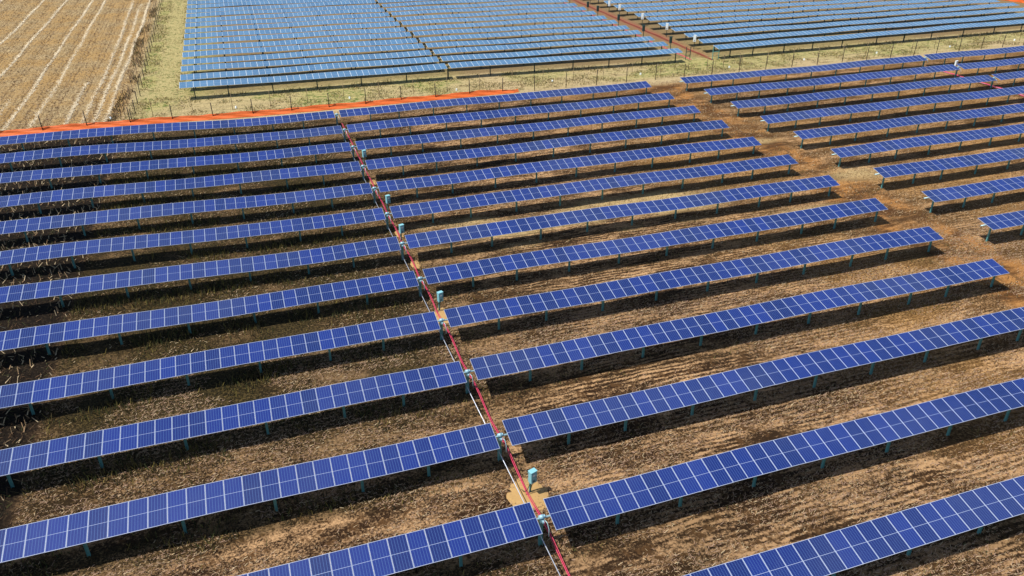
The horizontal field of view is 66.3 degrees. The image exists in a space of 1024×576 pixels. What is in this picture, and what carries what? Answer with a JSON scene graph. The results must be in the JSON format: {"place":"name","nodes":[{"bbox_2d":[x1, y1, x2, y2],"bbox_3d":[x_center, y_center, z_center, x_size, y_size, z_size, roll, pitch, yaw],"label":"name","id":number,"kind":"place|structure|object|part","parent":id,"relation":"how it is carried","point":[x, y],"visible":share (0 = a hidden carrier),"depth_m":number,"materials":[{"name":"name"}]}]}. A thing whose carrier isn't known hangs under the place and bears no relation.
{"place":"outdoors","nodes":[
{"label":"outdoors","id":0,"kind":"place"},
{"bbox_2d":[0,0,1023,575],"bbox_3d":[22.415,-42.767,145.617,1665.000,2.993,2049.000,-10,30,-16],"label":"ground","id":1,"kind":"structure","parent":0,"point":[588,384],"depth_m":68.48,"materials":[{"name":"soil"}]},
{"bbox_2d":[0,132,120,523],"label":"corn stalks","id":2,"kind":"object","parent":1,"relation":"on","point":[13,282],"visible":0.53,"depth_m":77.49,"materials":[{"name":"beige plant"}]},
{"bbox_2d":[0,0,156,130],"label":"field stubble","id":3,"kind":"object","parent":1,"relation":"on","point":[47,68],"visible":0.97,"depth_m":144.60,"materials":[{"name":"beige plant"}]},
{"bbox_2d":[0,0,150,129],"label":"straw windrows","id":4,"kind":"object","parent":3,"relation":"on","point":[120,79],"visible":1,"depth_m":142.86,"materials":[{"name":"beige plant"}]},
{"bbox_2d":[106,0,156,121],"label":"bank weeds","id":5,"kind":"object","parent":1,"relation":"on","point":[137,42],"visible":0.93,"depth_m":135.94,"materials":[{"name":"brown plant"}]},
{"bbox_2d":[123,1,156,114],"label":"wire fence","id":6,"kind":"object","parent":1,"relation":"on","point":[139,54],"visible":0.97,"depth_m":144.54,"materials":[{"name":"brown"}]},
{"bbox_2d":[129,0,162,118],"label":"wire fence","id":7,"kind":"object","parent":1,"relation":"on","point":[146,59],"visible":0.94,"depth_m":140.07,"materials":[{"name":"brown"}]},
{"bbox_2d":[187,0,277,8],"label":"solar tracker row","id":8,"kind":"object","parent":1,"relation":"on","point":[208,1],"visible":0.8,"depth_m":186.82,"materials":[{"name":"glass"}]},
{"bbox_2d":[187,0,435,10],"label":"solar tracker row","id":9,"kind":"object","parent":1,"relation":"on","point":[280,2],"visible":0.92,"depth_m":184.78,"materials":[{"name":"glass"}]},
{"bbox_2d":[0,81,650,151],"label":"solar tracker row","id":10,"kind":"object","parent":1,"relation":"on","point":[86,133],"visible":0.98,"depth_m":109.93,"materials":[{"name":"glass"}]},
{"bbox_2d":[0,92,674,170],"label":"solar tracker row","id":11,"kind":"object","parent":1,"relation":"on","point":[9,158],"visible":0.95,"depth_m":104.03,"materials":[{"name":"glass"}]},
{"bbox_2d":[0,105,700,188],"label":"solar tracker row","id":12,"kind":"object","parent":1,"relation":"on","point":[19,176],"visible":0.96,"depth_m":98.09,"materials":[{"name":"glass"}]},
{"bbox_2d":[187,0,521,17],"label":"solar tracker row","id":13,"kind":"object","parent":1,"relation":"on","point":[283,6],"visible":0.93,"depth_m":182.50,"materials":[{"name":"glass"}]},
{"bbox_2d":[361,149,366,164],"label":"electrical cabinet","id":14,"kind":"object","parent":1,"relation":"on","point":[364,155],"visible":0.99,"depth_m":97.26,"materials":[{"name":"metal"}]},
{"bbox_2d":[0,120,728,213],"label":"solar tracker row","id":15,"kind":"object","parent":1,"relation":"on","point":[132,188],"visible":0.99,"depth_m":91.96,"materials":[{"name":"glass"}]},
{"bbox_2d":[186,0,555,22],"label":"solar tracker row","id":16,"kind":"object","parent":1,"relation":"on","point":[196,15],"visible":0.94,"depth_m":180.14,"materials":[{"name":"glass"}]},
{"bbox_2d":[185,0,568,24],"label":"solar tracker row","id":17,"kind":"object","parent":1,"relation":"on","point":[353,11],"visible":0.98,"depth_m":177.27,"materials":[{"name":"glass"}]},
{"bbox_2d":[0,137,760,241],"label":"solar tracker row","id":18,"kind":"object","parent":1,"relation":"on","point":[68,220],"visible":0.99,"depth_m":85.97,"materials":[{"name":"glass"}]},
{"bbox_2d":[185,3,576,31],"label":"solar tracker row","id":19,"kind":"object","parent":1,"relation":"on","point":[357,16],"visible":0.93,"depth_m":172.88,"materials":[{"name":"glass"}]},
{"bbox_2d":[184,7,586,38],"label":"solar tracker row","id":20,"kind":"object","parent":1,"relation":"on","point":[306,23],"visible":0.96,"depth_m":168.34,"materials":[{"name":"glass"}]},
{"bbox_2d":[383,194,390,210],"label":"electrical cabinet","id":21,"kind":"object","parent":1,"relation":"on","point":[387,199],"visible":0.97,"depth_m":84.49,"materials":[{"name":"metal"}]},
{"bbox_2d":[184,11,595,44],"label":"solar tracker row","id":22,"kind":"object","parent":1,"relation":"on","point":[294,30],"visible":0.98,"depth_m":163.66,"materials":[{"name":"glass"}]},
{"bbox_2d":[183,16,606,50],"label":"solar tracker row","id":23,"kind":"object","parent":1,"relation":"on","point":[304,34],"visible":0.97,"depth_m":159.31,"materials":[{"name":"glass"}]},
{"bbox_2d":[0,154,797,275],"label":"solar tracker row","id":24,"kind":"object","parent":1,"relation":"on","point":[14,256],"visible":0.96,"depth_m":80.05,"materials":[{"name":"glass"}]},
{"bbox_2d":[183,20,616,58],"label":"solar tracker row","id":25,"kind":"object","parent":1,"relation":"on","point":[308,40],"visible":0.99,"depth_m":154.58,"materials":[{"name":"glass"}]},
{"bbox_2d":[398,223,403,241],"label":"electrical cabinet","id":26,"kind":"object","parent":1,"relation":"on","point":[401,228],"visible":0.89,"depth_m":77.80,"materials":[{"name":"metal"}]},
{"bbox_2d":[182,25,628,64],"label":"solar tracker row","id":27,"kind":"object","parent":1,"relation":"on","point":[332,45],"visible":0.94,"depth_m":150.17,"materials":[{"name":"glass"}]},
{"bbox_2d":[181,30,641,72],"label":"solar tracker row","id":28,"kind":"object","parent":1,"relation":"on","point":[347,50],"visible":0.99,"depth_m":145.48,"materials":[{"name":"glass"}]},
{"bbox_2d":[410,260,420,268],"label":"sand patch","id":29,"kind":"object","parent":1,"relation":"on","point":[416,265],"visible":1,"depth_m":74.24,"materials":[{"name":"beige sand"}]},
{"bbox_2d":[180,36,653,80],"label":"solar tracker row","id":30,"kind":"object","parent":1,"relation":"on","point":[194,68],"visible":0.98,"depth_m":140.97,"materials":[{"name":"glass"}]},
{"bbox_2d":[0,175,838,307],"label":"solar tracker row","id":31,"kind":"object","parent":1,"relation":"on","point":[59,288],"visible":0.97,"depth_m":73.94,"materials":[{"name":"glass"}]},
{"bbox_2d":[180,42,667,89],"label":"solar tracker row","id":32,"kind":"object","parent":1,"relation":"on","point":[399,62],"visible":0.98,"depth_m":136.34,"materials":[{"name":"glass"}]},
{"bbox_2d":[179,48,682,98],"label":"solar tracker row","id":33,"kind":"object","parent":1,"relation":"on","point":[227,82],"visible":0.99,"depth_m":131.87,"materials":[{"name":"glass"}]},
{"bbox_2d":[434,308,448,323],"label":"sand patch","id":34,"kind":"object","parent":1,"relation":"on","point":[441,312],"visible":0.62,"depth_m":66.17,"materials":[{"name":"beige sand"}]},
{"bbox_2d":[433,290,442,310],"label":"electrical cabinet","id":35,"kind":"object","parent":34,"relation":"on","point":[439,296],"visible":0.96,"depth_m":65.85,"materials":[{"name":"metal"}]},
{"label":"door","id":36,"kind":"part","parent":35,"relation":"part of","materials":[{"name":"grey metal"}]},
{"bbox_2d":[0,198,887,354],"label":"solar tracker row","id":37,"kind":"object","parent":1,"relation":"on","point":[63,331],"visible":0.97,"depth_m":67.83,"materials":[{"name":"glass"}]},
{"bbox_2d":[342,123,569,575],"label":"conduit","id":38,"kind":"object","parent":1,"relation":"on","point":[476,386],"visible":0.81,"depth_m":55.39,"materials":[{"name":"red plastic"}]},
{"bbox_2d":[348,136,568,575],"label":"conduit","id":39,"kind":"object","parent":1,"relation":"on","point":[477,391],"visible":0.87,"depth_m":55.05,"materials":[{"name":"red plastic"}]},
{"bbox_2d":[0,226,943,414],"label":"solar tracker row","id":40,"kind":"object","parent":1,"relation":"on","point":[23,393],"visible":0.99,"depth_m":61.83,"materials":[{"name":"glass"}]},
{"bbox_2d":[0,259,1008,487],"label":"solar tracker row","id":41,"kind":"object","parent":1,"relation":"on","point":[23,458],"visible":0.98,"depth_m":55.67,"materials":[{"name":"glass"}]},
{"bbox_2d":[0,307,1023,562],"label":"solar tracker row","id":42,"kind":"object","parent":1,"relation":"on","point":[50,535],"visible":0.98,"depth_m":49.01,"materials":[{"name":"glass"}]},
{"bbox_2d":[1,219,1023,575],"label":"stubble","id":43,"kind":"object","parent":1,"relation":"on","point":[731,413],"visible":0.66,"depth_m":52.81,"materials":[{"name":"brown plant"}]},
{"bbox_2d":[2,34,1023,130],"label":"wire fence","id":44,"kind":"object","parent":1,"relation":"on","point":[526,83],"visible":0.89,"depth_m":127.67,"materials":[{"name":"brown"}]},
{"bbox_2d":[0,89,518,136],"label":"barrier netting","id":45,"kind":"object","parent":44,"relation":"attached to","point":[152,120],"visible":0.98,"depth_m":115.06,"materials":[{"name":"orange"}]},
{"bbox_2d":[3,89,1023,575],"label":"weeds","id":46,"kind":"object","parent":1,"relation":"on","point":[173,295],"visible":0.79,"depth_m":66.08,"materials":[{"name":"green"}]},
{"bbox_2d":[506,478,548,510],"bbox_3d":[1.011,12.714,47.958,2.657,0.132,3.493,-10,30,-16],"label":"sand patch","id":47,"kind":"object","parent":1,"relation":"on","point":[514,497],"visible":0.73,"depth_m":48.00,"materials":[{"name":"beige sand"}]},
{"bbox_2d":[521,468,537,494],"bbox_3d":[1.054,11.955,47.759,0.683,2.354,0.754,-20,35,-32],"label":"electrical cabinet","id":48,"kind":"object","parent":47,"relation":"on","point":[532,476],"visible":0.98,"depth_m":47.21,"materials":[{"name":"metal"}]},
{"bbox_3d":[1.342,11.435,47.205,0.387,0.774,0.038,-20,35,-32],"label":"door","id":49,"kind":"part","parent":48,"relation":"part of","materials":[{"name":"grey metal"}]},
{"bbox_2d":[60,74,1023,372],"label":"stubble","id":50,"kind":"object","parent":1,"relation":"on","point":[674,94],"visible":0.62,"depth_m":89.72,"materials":[{"name":"brown plant"}]},
{"bbox_2d":[124,0,1022,119],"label":"grass","id":51,"kind":"structure","parent":1,"relation":"on","point":[617,69],"depth_m":139.76,"materials":[{"name":"green"}]},
{"bbox_2d":[149,30,1022,113],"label":"wire fence","id":52,"kind":"object","parent":1,"relation":"on","point":[573,72],"visible":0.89,"depth_m":133.18,"materials":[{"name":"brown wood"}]},
{"bbox_2d":[564,2,690,59],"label":"conduit","id":53,"kind":"object","parent":1,"relation":"on","point":[636,34],"visible":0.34,"depth_m":165.14,"materials":[{"name":"red plastic"}]},
{"bbox_2d":[239,378,1023,575],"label":"solar tracker row","id":54,"kind":"object","parent":1,"relation":"on","point":[598,502],"visible":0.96,"depth_m":45.53,"materials":[{"name":"glass"}]},
{"bbox_2d":[337,124,560,575],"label":"drive rod","id":55,"kind":"object","parent":54,"relation":"attached to","point":[473,399],"visible":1,"depth_m":53.87,"materials":[{"name":"silver metal"}]},
{"bbox_2d":[574,0,711,59],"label":"conduit","id":56,"kind":"object","parent":1,"relation":"on","point":[646,31],"visible":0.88,"depth_m":169.47,"materials":[{"name":"red plastic"}]},
{"bbox_2d":[576,0,713,59],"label":"conduit","id":57,"kind":"object","parent":1,"relation":"on","point":[648,31],"visible":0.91,"depth_m":170.23,"materials":[{"name":"red plastic"}]},
{"bbox_2d":[604,0,739,9],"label":"solar tracker row","id":58,"kind":"object","parent":1,"relation":"on","point":[620,1],"visible":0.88,"depth_m":191.15,"materials":[{"name":"glass"}]},
{"bbox_2d":[614,0,826,14],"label":"solar tracker row","id":59,"kind":"object","parent":1,"relation":"on","point":[673,3],"visible":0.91,"depth_m":188.81,"materials":[{"name":"glass"}]},
{"bbox_2d":[707,53,740,65],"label":"field gate","id":60,"kind":"structure","parent":1,"relation":"on","point":[723,64],"depth_m":142.58,"materials":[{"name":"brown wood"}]},
{"bbox_2d":[624,0,892,18],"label":"solar tracker row","id":61,"kind":"object","parent":1,"relation":"on","point":[695,6],"visible":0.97,"depth_m":186.21,"materials":[{"name":"glass"}]},
{"bbox_2d":[634,0,952,23],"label":"solar tracker row","id":62,"kind":"object","parent":1,"relation":"on","point":[696,11],"visible":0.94,"depth_m":184.04,"materials":[{"name":"glass"}]},
{"bbox_2d":[646,0,969,28],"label":"solar tracker row","id":63,"kind":"object","parent":1,"relation":"on","point":[843,6],"visible":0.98,"depth_m":181.55,"materials":[{"name":"glass"}]},
{"bbox_2d":[658,0,999,33],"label":"solar tracker row","id":64,"kind":"object","parent":1,"relation":"on","point":[776,16],"visible":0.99,"depth_m":178.59,"materials":[{"name":"glass"}]},
{"bbox_2d":[671,3,1017,38],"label":"solar tracker row","id":65,"kind":"object","parent":1,"relation":"on","point":[791,21],"visible":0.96,"depth_m":173.96,"materials":[{"name":"glass"}]},
{"bbox_2d":[680,46,1023,90],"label":"solar tracker row","id":66,"kind":"object","parent":1,"relation":"on","point":[794,70],"visible":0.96,"depth_m":136.08,"materials":[{"name":"glass"}]},
{"bbox_2d":[684,475,1023,575],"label":"solar tracker row","id":67,"kind":"object","parent":1,"relation":"on","point":[833,553],"visible":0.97,"depth_m":42.23,"materials":[{"name":"glass"}]},
{"bbox_2d":[684,8,1023,44],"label":"solar tracker row","id":68,"kind":"object","parent":1,"relation":"on","point":[779,28],"visible":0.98,"depth_m":168.88,"materials":[{"name":"glass"}]},
{"bbox_2d":[698,13,1023,50],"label":"solar tracker row","id":69,"kind":"object","parent":1,"relation":"on","point":[795,33],"visible":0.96,"depth_m":163.62,"materials":[{"name":"glass"}]},
{"bbox_2d":[704,57,1023,102],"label":"solar tracker row","id":70,"kind":"object","parent":1,"relation":"on","point":[840,79],"visible":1,"depth_m":128.85,"materials":[{"name":"glass"}]},
{"bbox_2d":[713,19,1023,56],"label":"solar tracker row","id":71,"kind":"object","parent":1,"relation":"on","point":[825,38],"visible":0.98,"depth_m":158.40,"materials":[{"name":"glass"}]},
{"bbox_2d":[731,71,1023,115],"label":"solar tracker row","id":72,"kind":"object","parent":1,"relation":"on","point":[818,96],"visible":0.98,"depth_m":121.67,"materials":[{"name":"glass"}]},
{"bbox_2d":[760,86,1023,131],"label":"solar tracker row","id":73,"kind":"object","parent":1,"relation":"on","point":[824,112],"visible":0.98,"depth_m":114.54,"materials":[{"name":"glass"}]},
{"bbox_2d":[793,103,1023,147],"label":"solar tracker row","id":74,"kind":"object","parent":1,"relation":"on","point":[899,122],"visible":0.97,"depth_m":107.36,"materials":[{"name":"glass"}]},
{"bbox_2d":[831,124,1023,166],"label":"solar tracker row","id":75,"kind":"object","parent":1,"relation":"on","point":[884,146],"visible":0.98,"depth_m":100.19,"materials":[{"name":"glass"}]},
{"bbox_2d":[873,147,1023,187],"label":"solar tracker row","id":76,"kind":"object","parent":1,"relation":"on","point":[914,168],"visible":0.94,"depth_m":92.98,"materials":[{"name":"glass"}]},
{"bbox_2d":[922,176,1023,212],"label":"solar tracker row","id":77,"kind":"object","parent":1,"relation":"on","point":[994,187],"visible":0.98,"depth_m":85.76,"materials":[{"name":"glass"}]},
{"bbox_2d":[978,210,1023,241],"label":"solar tracker row","id":78,"kind":"object","parent":1,"relation":"on","point":[1003,220],"visible":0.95,"depth_m":78.51,"materials":[{"name":"glass"}]},
{"bbox_2d":[1006,0,1023,2],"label":"barrier netting","id":79,"kind":"object","parent":1,"relation":"on","point":[1021,1],"visible":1,"depth_m":202.62,"materials":[{"name":"orange plastic"}]}
]}

